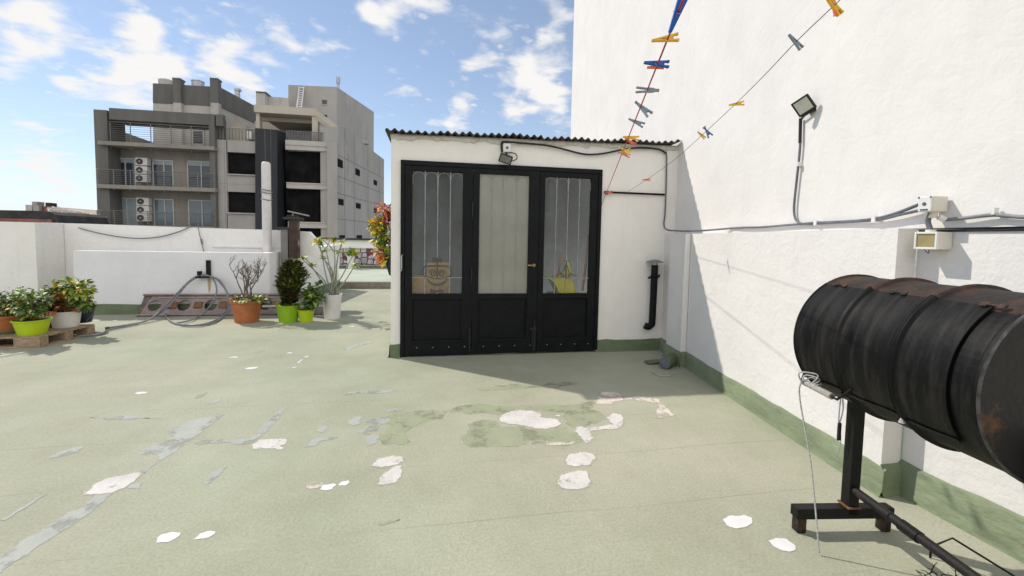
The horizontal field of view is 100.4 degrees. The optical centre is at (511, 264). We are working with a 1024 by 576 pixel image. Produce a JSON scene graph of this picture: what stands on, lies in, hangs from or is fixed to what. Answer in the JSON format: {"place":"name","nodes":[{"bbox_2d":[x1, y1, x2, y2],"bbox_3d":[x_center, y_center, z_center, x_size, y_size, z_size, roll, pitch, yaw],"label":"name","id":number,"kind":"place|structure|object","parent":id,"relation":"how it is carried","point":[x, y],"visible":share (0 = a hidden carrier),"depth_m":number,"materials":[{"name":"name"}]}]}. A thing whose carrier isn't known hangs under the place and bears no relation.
{"place":"outdoors","nodes":[
{"label":"outdoors","id":0,"kind":"place"},
{"bbox_2d":[0,210,109,224],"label":"dark roof","id":1,"kind":"structure","parent":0,"point":[31,216],"depth_m":18.68,"materials":[{"name":"brown tile"}]},
{"bbox_2d":[25,202,96,210],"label":"brick house","id":2,"kind":"structure","parent":0,"point":[37,206],"depth_m":32.21,"materials":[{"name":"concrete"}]},
{"bbox_2d":[47,206,109,223],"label":"tiled roof","id":3,"kind":"structure","parent":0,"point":[57,209],"depth_m":25.17,"materials":[{"name":"concrete"}]},
{"bbox_2d":[93,77,255,227],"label":"apartment building","id":4,"kind":"structure","parent":0,"point":[185,122],"depth_m":28.06,"materials":[{"name":"concrete"}]},
{"bbox_2d":[120,158,136,184],"bbox_3d":[-25.235,-6.047,27.811,1.305,1.778,0.059,0,3,-10],"label":"window","id":5,"kind":"structure","parent":4,"relation":"in","point":[126,163],"depth_m":27.84,"materials":[{"name":"glass"}]},
{"bbox_2d":[122,198,138,224],"bbox_3d":[-25.274,-3.432,27.971,1.374,1.858,0.059,0,3,-10],"label":"window","id":6,"kind":"structure","parent":4,"relation":"in","point":[128,204],"depth_m":28.00,"materials":[{"name":"glass"}]},
{"bbox_2d":[135,157,150,166],"bbox_3d":[-23.998,-6.668,27.968,0.683,0.511,0.943,0,3,-10],"label":"air conditioner","id":7,"kind":"object","parent":4,"relation":"attached to","point":[143,162],"visible":0.97,"depth_m":27.55,"materials":[{"name":"white metal"}]},
{"bbox_2d":[135,166,150,174],"bbox_3d":[-24.025,-6.124,27.997,0.684,0.513,0.943,0,3,-10],"label":"air conditioner","id":8,"kind":"object","parent":4,"relation":"attached to","point":[143,169],"visible":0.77,"depth_m":27.58,"materials":[{"name":"white metal"}]},
{"bbox_2d":[135,175,151,183],"bbox_3d":[-24.050,-5.596,28.027,0.684,0.514,0.943,0,3,-10],"label":"air conditioner","id":9,"kind":"object","parent":4,"relation":"attached to","point":[138,179],"visible":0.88,"depth_m":27.61,"materials":[{"name":"white metal"}]},
{"bbox_2d":[136,197,152,205],"bbox_3d":[-24.046,-4.109,28.122,0.717,0.518,0.943,0,3,-10],"label":"air conditioner","id":10,"kind":"object","parent":4,"relation":"attached to","point":[143,201],"visible":0.99,"depth_m":27.70,"materials":[{"name":"white metal"}]},
{"bbox_2d":[136,214,152,221],"bbox_3d":[-24.096,-3.060,28.180,0.718,0.521,0.943,0,3,-10],"label":"air conditioner","id":11,"kind":"object","parent":4,"relation":"attached to","point":[141,217],"visible":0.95,"depth_m":27.74,"materials":[{"name":"white metal"}]},
{"bbox_2d":[136,206,152,213],"bbox_3d":[-24.071,-3.577,28.151,0.718,0.520,0.943,0,3,-10],"label":"air conditioner","id":12,"kind":"object","parent":4,"relation":"attached to","point":[143,208],"visible":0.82,"depth_m":27.72,"materials":[{"name":"white metal"}]},
{"bbox_2d":[152,160,173,185],"bbox_3d":[-23.037,-6.027,28.198,1.242,1.732,0.059,0,3,-10],"label":"window","id":13,"kind":"structure","parent":4,"relation":"in","point":[167,166],"depth_m":28.19,"materials":[{"name":"grey glass"}]},
{"bbox_2d":[153,199,174,225],"bbox_3d":[-23.107,-3.445,28.350,1.218,1.811,0.059,0,3,-10],"label":"window","id":14,"kind":"structure","parent":4,"relation":"in","point":[164,205],"depth_m":28.35,"materials":[{"name":"glass"}]},
{"bbox_2d":[187,160,209,187],"bbox_3d":[-20.853,-6.017,28.582,1.593,1.797,0.059,0,3,-10],"label":"window","id":15,"kind":"structure","parent":4,"relation":"in","point":[193,167],"depth_m":28.56,"materials":[{"name":"glass"}]},
{"bbox_2d":[188,200,210,225],"bbox_3d":[-20.911,-3.454,28.735,1.569,1.768,0.059,0,3,-10],"label":"window","id":16,"kind":"structure","parent":4,"relation":"in","point":[203,207],"depth_m":28.71,"materials":[{"name":"glass"}]},
{"bbox_2d":[217,77,383,237],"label":"concrete building","id":17,"kind":"structure","parent":0,"point":[321,156],"depth_m":29.29,"materials":[{"name":"white concrete"}]},
{"bbox_2d":[296,87,304,107],"bbox_3d":[-16.128,-12.746,32.499,0.482,1.882,0.936,0,3,-10],"label":"ladder","id":18,"kind":"object","parent":17,"relation":"on","point":[302,94],"visible":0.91,"depth_m":32.48,"materials":[{"name":"white metal"}]},
{"bbox_2d":[338,158,342,168],"bbox_3d":[-11.853,-6.977,29.459,0.025,0.547,0.906,1,3,-2],"label":"window","id":19,"kind":"structure","parent":17,"relation":"in","point":[340,162],"depth_m":29.46,"materials":[{"name":"black glass"}]},
{"bbox_2d":[338,198,343,205],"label":"window","id":20,"kind":"structure","parent":17,"relation":"in","point":[340,201],"depth_m":29.59,"materials":[{"name":"black glass"}]},
{"bbox_2d":[355,168,359,175],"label":"window","id":21,"kind":"structure","parent":17,"relation":"in","point":[357,172],"depth_m":32.95,"materials":[{"name":"black glass"}]},
{"bbox_2d":[339,268,390,288],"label":"terrace","id":22,"kind":"structure","parent":0,"point":[369,275],"depth_m":13.04,"materials":[{"name":"white concrete"}]},
{"bbox_2d":[342,248,356,268],"bbox_3d":[-5.863,-0.235,15.586,0.652,0.801,0.679,-1,4,-33],"label":"potted plant","id":23,"kind":"object","parent":22,"relation":"on","point":[351,261],"visible":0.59,"depth_m":15.55,"materials":[{"name":"white plant"}]},
{"bbox_2d":[316,237,390,267],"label":"tile wall","id":24,"kind":"structure","parent":22,"relation":"on","point":[363,246],"depth_m":16.21,"materials":[{"name":"beige paint"}]},
{"bbox_2d":[384,205,390,238],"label":"distant block","id":25,"kind":"structure","parent":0,"point":[387,219],"depth_m":67.33,"materials":[{"name":"concrete"}]},
{"bbox_2d":[0,0,1021,231],"label":"sky","id":26,"kind":"structure","parent":0,"point":[495,67],"materials":[{"name":"blue"}]},
{"bbox_2d":[0,289,1023,575],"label":"floor","id":27,"kind":"structure","parent":0,"point":[318,445],"depth_m":2.60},
{"bbox_2d":[0,352,24,356],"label":"floor batten","id":28,"kind":"object","parent":27,"relation":"on","point":[12,354],"visible":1,"depth_m":4.75,"materials":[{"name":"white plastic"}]},
{"bbox_2d":[0,222,65,299],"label":"block wall","id":29,"kind":"structure","parent":27,"relation":"on","point":[32,255],"depth_m":6.96,"materials":[{"name":"beige paint"}]},
{"bbox_2d":[0,324,95,348],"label":"wooden pallet","id":30,"kind":"object","parent":27,"relation":"on","point":[57,335],"visible":0.77,"depth_m":5.25,"materials":[{"name":"brown wood"}]},
{"bbox_2d":[0,286,31,333],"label":"potted plant","id":31,"kind":"object","parent":30,"relation":"on","point":[6,325],"visible":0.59,"depth_m":5.18,"materials":[{"name":"green plant"}]},
{"bbox_2d":[4,288,54,335],"bbox_3d":[-5.860,0.560,5.179,0.457,0.565,0.433,0,3,-10],"label":"potted plant","id":32,"kind":"object","parent":30,"relation":"on","point":[30,308],"visible":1,"depth_m":5.11,"materials":[{"name":"green plant"}]},
{"bbox_2d":[36,290,65,327],"bbox_3d":[-6.032,0.574,5.601,0.349,0.481,0.340,0,3,-10],"label":"potted plant","id":33,"kind":"object","parent":30,"relation":"on","point":[58,300],"visible":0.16,"depth_m":5.55,"materials":[{"name":"brown plant"}]},
{"bbox_2d":[40,276,98,327],"bbox_3d":[-5.847,0.483,5.627,0.597,0.667,0.455,-1,4,-28],"label":"potted plant","id":34,"kind":"object","parent":30,"relation":"on","point":[68,315],"visible":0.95,"depth_m":5.58,"materials":[{"name":"green plant"}]},
{"bbox_2d":[80,303,96,322],"bbox_3d":[-5.942,0.678,5.905,0.328,0.240,0.307,0,3,-10],"label":"plant pot","id":35,"kind":"object","parent":30,"relation":"on","point":[86,317],"visible":0.27,"depth_m":5.87,"materials":[{"name":"plastic"}]},
{"bbox_2d":[12,245,341,314],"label":"wall","id":36,"kind":"structure","parent":27,"relation":"on","point":[124,281],"depth_m":7.32,"materials":[{"name":"white paint"}]},
{"bbox_2d":[195,260,210,277],"bbox_3d":[-5.317,0.080,7.353,0.200,0.306,0.120,0,3,-10],"label":"wall hook","id":37,"kind":"object","parent":36,"relation":"attached to","point":[208,267],"depth_m":7.37,"materials":[{"name":"metal"}]},
{"bbox_2d":[73,274,230,336],"bbox_3d":[-5.434,0.561,6.469,1.704,0.693,1.861,0,3,-10],"label":"garden hose","id":38,"kind":"object","parent":37,"relation":"hanging from","point":[173,298],"visible":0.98,"depth_m":6.93,"materials":[{"name":"grey rubber"}]},
{"bbox_2d":[41,222,320,300],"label":"parapet wall","id":39,"kind":"structure","parent":27,"relation":"on","point":[76,238],"depth_m":7.77,"materials":[{"name":"beige paint"}]},
{"bbox_2d":[78,226,190,238],"bbox_3d":[-6.743,-0.589,7.642,1.776,0.258,0.045,0,3,-10],"label":"cable","id":40,"kind":"object","parent":39,"relation":"attached to","point":[136,238],"visible":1,"depth_m":7.63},
{"bbox_2d":[136,293,322,315],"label":"perforated beam","id":41,"kind":"structure","parent":27,"relation":"on","point":[198,302],"depth_m":7.29,"materials":[{"name":"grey metal"}]},
{"bbox_2d":[262,305,322,306],"bbox_3d":[-3.721,0.717,7.388,1.100,0.028,0.040,0,3,-10],"label":"white batten","id":42,"kind":"object","parent":41,"relation":"on","point":[275,306],"visible":0.36,"depth_m":7.30,"materials":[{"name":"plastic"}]},
{"bbox_2d":[228,255,271,323],"bbox_3d":[-4.137,0.377,6.743,0.692,1.080,0.531,3,4,28],"label":"potted shrub","id":43,"kind":"object","parent":27,"relation":"on","point":[246,309],"visible":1,"depth_m":6.72,"materials":[{"name":"orange plant"}]},
{"bbox_2d":[260,161,271,252],"bbox_3d":[-4.535,-0.525,7.899,0.194,2.727,0.191,0,3,-10],"label":"white mast","id":44,"kind":"object","parent":27,"relation":"on","point":[266,190],"visible":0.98,"depth_m":7.81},
{"bbox_2d":[275,227,288,269],"bbox_3d":[-4.247,0.073,7.967,0.240,1.536,0.180,0,3,-10],"label":"grey flue","id":45,"kind":"object","parent":27,"relation":"on","point":[285,243],"visible":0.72,"depth_m":7.89,"materials":[{"name":"grey metal"}]},
{"bbox_2d":[273,258,310,322],"bbox_3d":[-3.548,0.406,6.869,0.553,1.029,0.568,4,4,38],"label":"potted conifer","id":46,"kind":"object","parent":27,"relation":"on","point":[289,285],"visible":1,"depth_m":6.75,"materials":[{"name":"green plant"}]},
{"bbox_2d":[283,211,308,301],"bbox_3d":[-4.018,-0.078,7.988,0.414,1.843,0.260,0,3,-10],"label":"rusty flue","id":47,"kind":"object","parent":27,"relation":"on","point":[294,237],"visible":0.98,"depth_m":7.89,"materials":[{"name":"brown metal"}]},
{"bbox_2d":[297,280,326,322],"bbox_3d":[-3.225,0.589,6.888,0.440,0.673,0.436,-1,4,-31],"label":"potted herb","id":48,"kind":"object","parent":27,"relation":"on","point":[312,296],"visible":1,"depth_m":6.83,"materials":[{"name":"plant"}]},
{"bbox_2d":[299,235,362,319],"bbox_3d":[-3.064,0.210,7.185,1.093,1.401,0.632,0,3,-10],"label":"potted frangipani","id":49,"kind":"object","parent":27,"relation":"on","point":[332,308],"visible":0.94,"depth_m":7.11,"materials":[{"name":"plant"}]},
{"bbox_2d":[343,282,390,287],"bbox_3d":[-2.777,0.559,11.587,3.443,0.146,0.028,0,3,-10],"label":"step","id":50,"kind":"object","parent":27,"relation":"on","point":[366,284],"visible":0.29,"depth_m":11.38,"materials":[{"name":"grey concrete"}]},
{"bbox_2d":[412,275,450,292],"bbox_3d":[-1.008,0.596,5.280,0.488,0.897,0.345,0,3,-10],"label":"cardboard box","id":51,"kind":"object","parent":27,"relation":"on","point":[417,285],"visible":0.1,"depth_m":5.09,"materials":[{"name":"brown cardboard"}]},
{"bbox_2d":[427,262,448,276],"bbox_3d":[-0.903,0.064,5.250,0.281,0.170,0.275,0,3,-10],"label":"cardboard box","id":52,"kind":"object","parent":51,"relation":"on","point":[445,268],"visible":0.55,"depth_m":5.12,"materials":[{"name":"brown cardboard"}]},
{"bbox_2d":[385,128,679,357],"bbox_3d":[0.222,-0.299,6.324,3.775,2.706,2.500,0,3,-10],"label":"utility hut","id":53,"kind":"object","parent":27,"relation":"on","point":[484,222],"visible":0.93,"depth_m":5.19,"materials":[{"name":"white paint"}]},
{"bbox_2d":[366,202,390,274],"bbox_3d":[-1.822,-0.365,6.070,0.486,1.036,0.432,0,3,-10],"label":"hanging croton","id":54,"kind":"object","parent":53,"relation":"hanging from","point":[379,227],"visible":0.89,"depth_m":6.00,"materials":[{"name":"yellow plant"}]},
{"bbox_2d":[401,165,472,355],"bbox_3d":[-0.872,-0.026,4.945,0.820,2.197,0.114,0,3,-10],"label":"door","id":55,"kind":"structure","parent":53,"relation":"in","point":[437,323],"depth_m":4.99,"materials":[{"name":"black paint"}]},
{"bbox_2d":[469,168,539,353],"bbox_3d":[-0.090,-0.022,5.084,0.828,2.191,0.111,0,3,-10],"label":"door","id":56,"kind":"structure","parent":53,"relation":"in","point":[505,204],"depth_m":5.11,"materials":[{"name":"black paint"}]},
{"bbox_2d":[498,143,517,164],"bbox_3d":[-0.048,-1.285,4.970,0.232,0.261,0.144,0,3,-10],"label":"security light","id":57,"kind":"object","parent":53,"relation":"attached to","point":[505,158],"visible":1,"depth_m":4.93,"materials":[{"name":"white plastic"}]},
{"bbox_2d":[536,172,598,351],"bbox_3d":[0.678,-0.017,5.247,0.734,2.191,0.055,0,3,-10],"label":"door","id":58,"kind":"structure","parent":53,"relation":"in","point":[565,321],"depth_m":5.26,"materials":[{"name":"black paint"}]},
{"bbox_2d":[501,141,666,154],"bbox_3d":[0.903,-1.387,5.171,2.104,0.155,0.049,0,3,-10],"label":"power cable","id":59,"kind":"object","parent":53,"relation":"attached to","point":[663,151],"visible":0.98,"depth_m":5.14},
{"bbox_2d":[604,191,664,195],"bbox_3d":[1.530,-0.887,5.316,0.803,0.028,0.025,0,3,-10],"label":"line bar","id":60,"kind":"object","parent":53,"relation":"attached to","point":[615,192],"visible":1,"depth_m":5.31,"materials":[{"name":"black paint"}]},
{"bbox_2d":[602,0,683,203],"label":"clothesline","id":61,"kind":"object","parent":60,"relation":"attached to","point":[680,6],"visible":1,"depth_m":1.59,"materials":[{"name":"plastic"}]},
{"bbox_2d":[619,147,630,154],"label":"clothespin","id":62,"kind":"object","parent":61,"relation":"attached to","point":[625,151],"visible":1,"depth_m":2.76,"materials":[{"name":"plastic"}]},
{"bbox_2d":[623,136,638,140],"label":"clothespin","id":63,"kind":"object","parent":61,"relation":"attached to","point":[631,137],"visible":1,"depth_m":2.41,"materials":[{"name":"yellow plastic"}]},
{"bbox_2d":[625,138,636,146],"bbox_3d":[0.696,-0.721,2.507,0.076,0.024,0.012,38,0,10],"label":"clothespin","id":64,"kind":"object","parent":61,"relation":"attached to","point":[631,142],"visible":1,"depth_m":2.50,"materials":[{"name":"red plastic"}]},
{"bbox_2d":[628,118,644,127],"bbox_3d":[0.613,-0.702,2.105,0.084,0.028,0.014,30,0,15],"label":"clothespin","id":65,"kind":"object","parent":61,"relation":"attached to","point":[637,122],"visible":1,"depth_m":2.10,"materials":[{"name":"grey plastic"}]},
{"bbox_2d":[635,100,652,117],"bbox_3d":[0.576,-0.688,1.880,0.034,0.096,0.016,-38,-20,0],"label":"clothespin","id":66,"kind":"object","parent":61,"relation":"attached to","point":[644,110],"visible":1,"depth_m":1.87,"materials":[{"name":"grey plastic"}]},
{"bbox_2d":[636,86,658,92],"bbox_3d":[0.528,-0.680,1.663,0.088,0.025,0.015,8,0,15],"label":"clothespin","id":67,"kind":"object","parent":61,"relation":"attached to","point":[649,90],"visible":0.94,"depth_m":1.66,"materials":[{"name":"grey plastic"}]},
{"bbox_2d":[647,66,663,69],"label":"clothespin","id":68,"kind":"object","parent":61,"relation":"attached to","point":[651,67],"visible":0.71,"depth_m":1.45,"materials":[{"name":"red plastic"}]},
{"bbox_2d":[644,60,669,68],"bbox_3d":[0.480,-0.667,1.416,0.084,0.026,0.014,4,0,0],"label":"clothespin","id":69,"kind":"object","parent":61,"relation":"attached to","point":[660,64],"visible":1,"depth_m":1.41,"materials":[{"name":"blue plastic"}]},
{"bbox_2d":[651,32,679,41],"bbox_3d":[0.447,-0.659,1.246,0.080,0.026,0.013,-8,0,0],"label":"clothespin","id":70,"kind":"object","parent":61,"relation":"attached to","point":[664,39],"visible":1,"depth_m":1.24,"materials":[{"name":"yellow plastic"}]},
{"bbox_2d":[668,0,687,32],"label":"clothespin","id":71,"kind":"object","parent":61,"relation":"attached to","point":[675,18],"visible":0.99,"depth_m":1.09,"materials":[{"name":"blue plastic"}]},
{"bbox_2d":[625,0,839,194],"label":"clothesline","id":72,"kind":"object","parent":60,"relation":"attached to","point":[752,87],"visible":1,"depth_m":1.96,"materials":[{"name":"fabric"}]},
{"bbox_2d":[703,126,712,137],"bbox_3d":[1.229,-0.836,2.686,0.039,0.078,0.013,-35,0,0],"label":"clothespin","id":73,"kind":"object","parent":72,"relation":"attached to","point":[708,133],"visible":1,"depth_m":2.68,"materials":[{"name":"blue plastic"}]},
{"bbox_2d":[729,100,744,105],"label":"clothespin","id":74,"kind":"object","parent":72,"relation":"attached to","point":[737,103],"visible":1,"depth_m":2.24,"materials":[{"name":"yellow plastic"}]},
{"bbox_2d":[788,34,803,50],"bbox_3d":[1.108,-0.872,1.669,0.023,0.076,0.013,-42,0,0],"label":"clothespin","id":75,"kind":"object","parent":72,"relation":"attached to","point":[793,39],"visible":1,"depth_m":1.67,"materials":[{"name":"grey plastic"}]},
{"bbox_2d":[826,0,843,16],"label":"clothespin","id":76,"kind":"object","parent":72,"relation":"attached to","point":[836,7],"visible":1,"depth_m":1.44,"materials":[{"name":"yellow plastic"}]},
{"bbox_2d":[832,0,838,16],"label":"clothespin","id":77,"kind":"object","parent":72,"relation":"attached to","point":[834,13],"visible":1,"depth_m":1.44,"materials":[{"name":"red plastic"}]},
{"bbox_2d":[643,260,663,329],"bbox_3d":[1.781,0.383,5.379,0.232,0.894,0.207,0,3,-10],"label":"vent pipe","id":78,"kind":"object","parent":53,"relation":"attached to","point":[653,277],"visible":1,"depth_m":5.35,"materials":[{"name":"black paint"}]},
{"bbox_2d":[555,252,561,292],"bbox_3d":[0.506,0.445,5.756,0.199,1.256,0.514,0,3,-10],"label":"mop","id":79,"kind":"object","parent":27,"relation":"on","point":[560,256],"visible":0.2,"depth_m":5.49,"materials":[{"name":"grey wood"}]},
{"bbox_2d":[543,259,578,292],"bbox_3d":[0.649,0.497,5.562,0.486,1.165,0.350,0,3,-10],"label":"wringer bucket","id":80,"kind":"object","parent":27,"relation":"on","point":[559,285],"visible":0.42,"depth_m":5.38,"materials":[{"name":"yellow plastic"}]},
{"bbox_2d":[581,235,588,290],"bbox_3d":[0.851,0.353,5.461,0.250,1.473,0.080,0,3,-10],"label":"broom","id":81,"kind":"object","parent":27,"relation":"on","point":[585,268],"visible":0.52,"depth_m":5.44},
{"bbox_2d":[644,352,677,368],"bbox_3d":[1.700,1.091,4.876,0.331,0.152,0.323,4,5,41],"label":"drain outlet","id":82,"kind":"object","parent":27,"relation":"on","point":[669,360],"visible":0.97,"depth_m":4.73,"materials":[{"name":"green plastic"}]},
{"bbox_2d":[571,0,1023,563],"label":"side wall","id":83,"kind":"structure","parent":27,"relation":"on","point":[913,100],"depth_m":3.02,"materials":[{"name":"white paint"}]},
{"bbox_2d":[663,151,917,231],"bbox_3d":[2.119,-0.817,3.856,0.125,1.018,3.121,1,3,-6],"label":"conduit","id":84,"kind":"object","parent":83,"relation":"attached to","point":[866,219],"visible":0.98,"depth_m":3.55,"materials":[{"name":"grey plastic"}]},
{"bbox_2d":[791,94,816,119],"bbox_3d":[2.143,-1.162,3.138,0.140,0.160,0.152,0,3,-10],"label":"floodlight","id":85,"kind":"object","parent":83,"relation":"attached to","point":[804,106],"visible":1,"depth_m":3.11,"materials":[{"name":"black plastic"}]},
{"bbox_2d":[793,118,917,224],"bbox_3d":[2.201,-0.673,2.792,0.036,0.814,0.976,1,3,-3],"label":"conduit","id":86,"kind":"object","parent":83,"relation":"attached to","point":[799,164],"visible":0.98,"depth_m":3.22,"materials":[{"name":"white plastic"}]},
{"bbox_2d":[914,249,917,277],"bbox_3d":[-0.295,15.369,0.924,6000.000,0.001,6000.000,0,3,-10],"label":"conduit pipe","id":87,"kind":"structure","parent":83,"relation":"attached to","point":[915,263],"depth_m":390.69,"materials":[{"name":"white plastic"}]},
{"bbox_2d":[918,196,947,217],"bbox_3d":[2.200,-0.300,2.233,0.115,0.112,0.066,0,3,-10],"label":"junction box","id":88,"kind":"object","parent":83,"relation":"attached to","point":[934,206],"visible":1,"depth_m":2.21,"materials":[{"name":"beige plastic"}]},
{"bbox_2d":[914,230,952,252],"bbox_3d":[2.206,-0.120,2.236,0.106,0.125,0.106,0,3,-10],"label":"breaker box","id":89,"kind":"object","parent":83,"relation":"attached to","point":[931,239],"visible":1,"depth_m":2.20,"materials":[{"name":"beige plastic"}]},
{"bbox_2d":[916,234,934,246],"bbox_3d":[2.165,-0.125,2.228,0.008,0.068,0.085,0,4,-11],"label":"window","id":90,"kind":"structure","parent":89,"relation":"in","point":[923,240],"depth_m":2.23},
{"bbox_2d":[925,212,933,229],"bbox_3d":[2.200,-0.227,2.247,0.030,0.101,0.042,2,4,12],"label":"conduit","id":91,"kind":"object","parent":89,"relation":"attached to","point":[928,224],"visible":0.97,"depth_m":2.24,"materials":[{"name":"grey plastic"}]},
{"bbox_2d":[937,208,1023,221],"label":"conduit","id":92,"kind":"object","parent":83,"relation":"attached to","point":[993,213],"visible":1,"depth_m":2.04,"materials":[{"name":"white plastic"}]},
{"bbox_2d":[790,274,1023,575],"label":"drum grill","id":93,"kind":"object","parent":27,"relation":"on","point":[938,365],"visible":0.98,"depth_m":1.54,"materials":[{"name":"metal"}]},
{"bbox_2d":[798,371,821,552],"bbox_3d":[1.399,0.900,1.981,0.067,0.800,0.149,0,4,-20],"label":"rope","id":94,"kind":"object","parent":93,"relation":"hanging from","point":[802,380],"visible":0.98,"depth_m":1.97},
{"bbox_2d":[836,398,843,456],"bbox_3d":[1.607,0.778,2.089,0.024,0.341,0.013,0,3,-10],"label":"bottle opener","id":95,"kind":"object","parent":93,"relation":"hanging from","point":[839,426],"visible":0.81,"depth_m":2.08,"materials":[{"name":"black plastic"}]},
{"bbox_2d":[916,562,958,575],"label":"dry twigs","id":96,"kind":"object","parent":27,"relation":"on","point":[930,572],"visible":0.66,"depth_m":1.81,"materials":[{"name":"plant"}]},
{"bbox_2d":[929,537,1014,575],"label":"fire rake","id":97,"kind":"object","parent":27,"relation":"on","point":[972,550],"visible":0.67,"depth_m":1.83,"materials":[{"name":"metal"}]}
]}

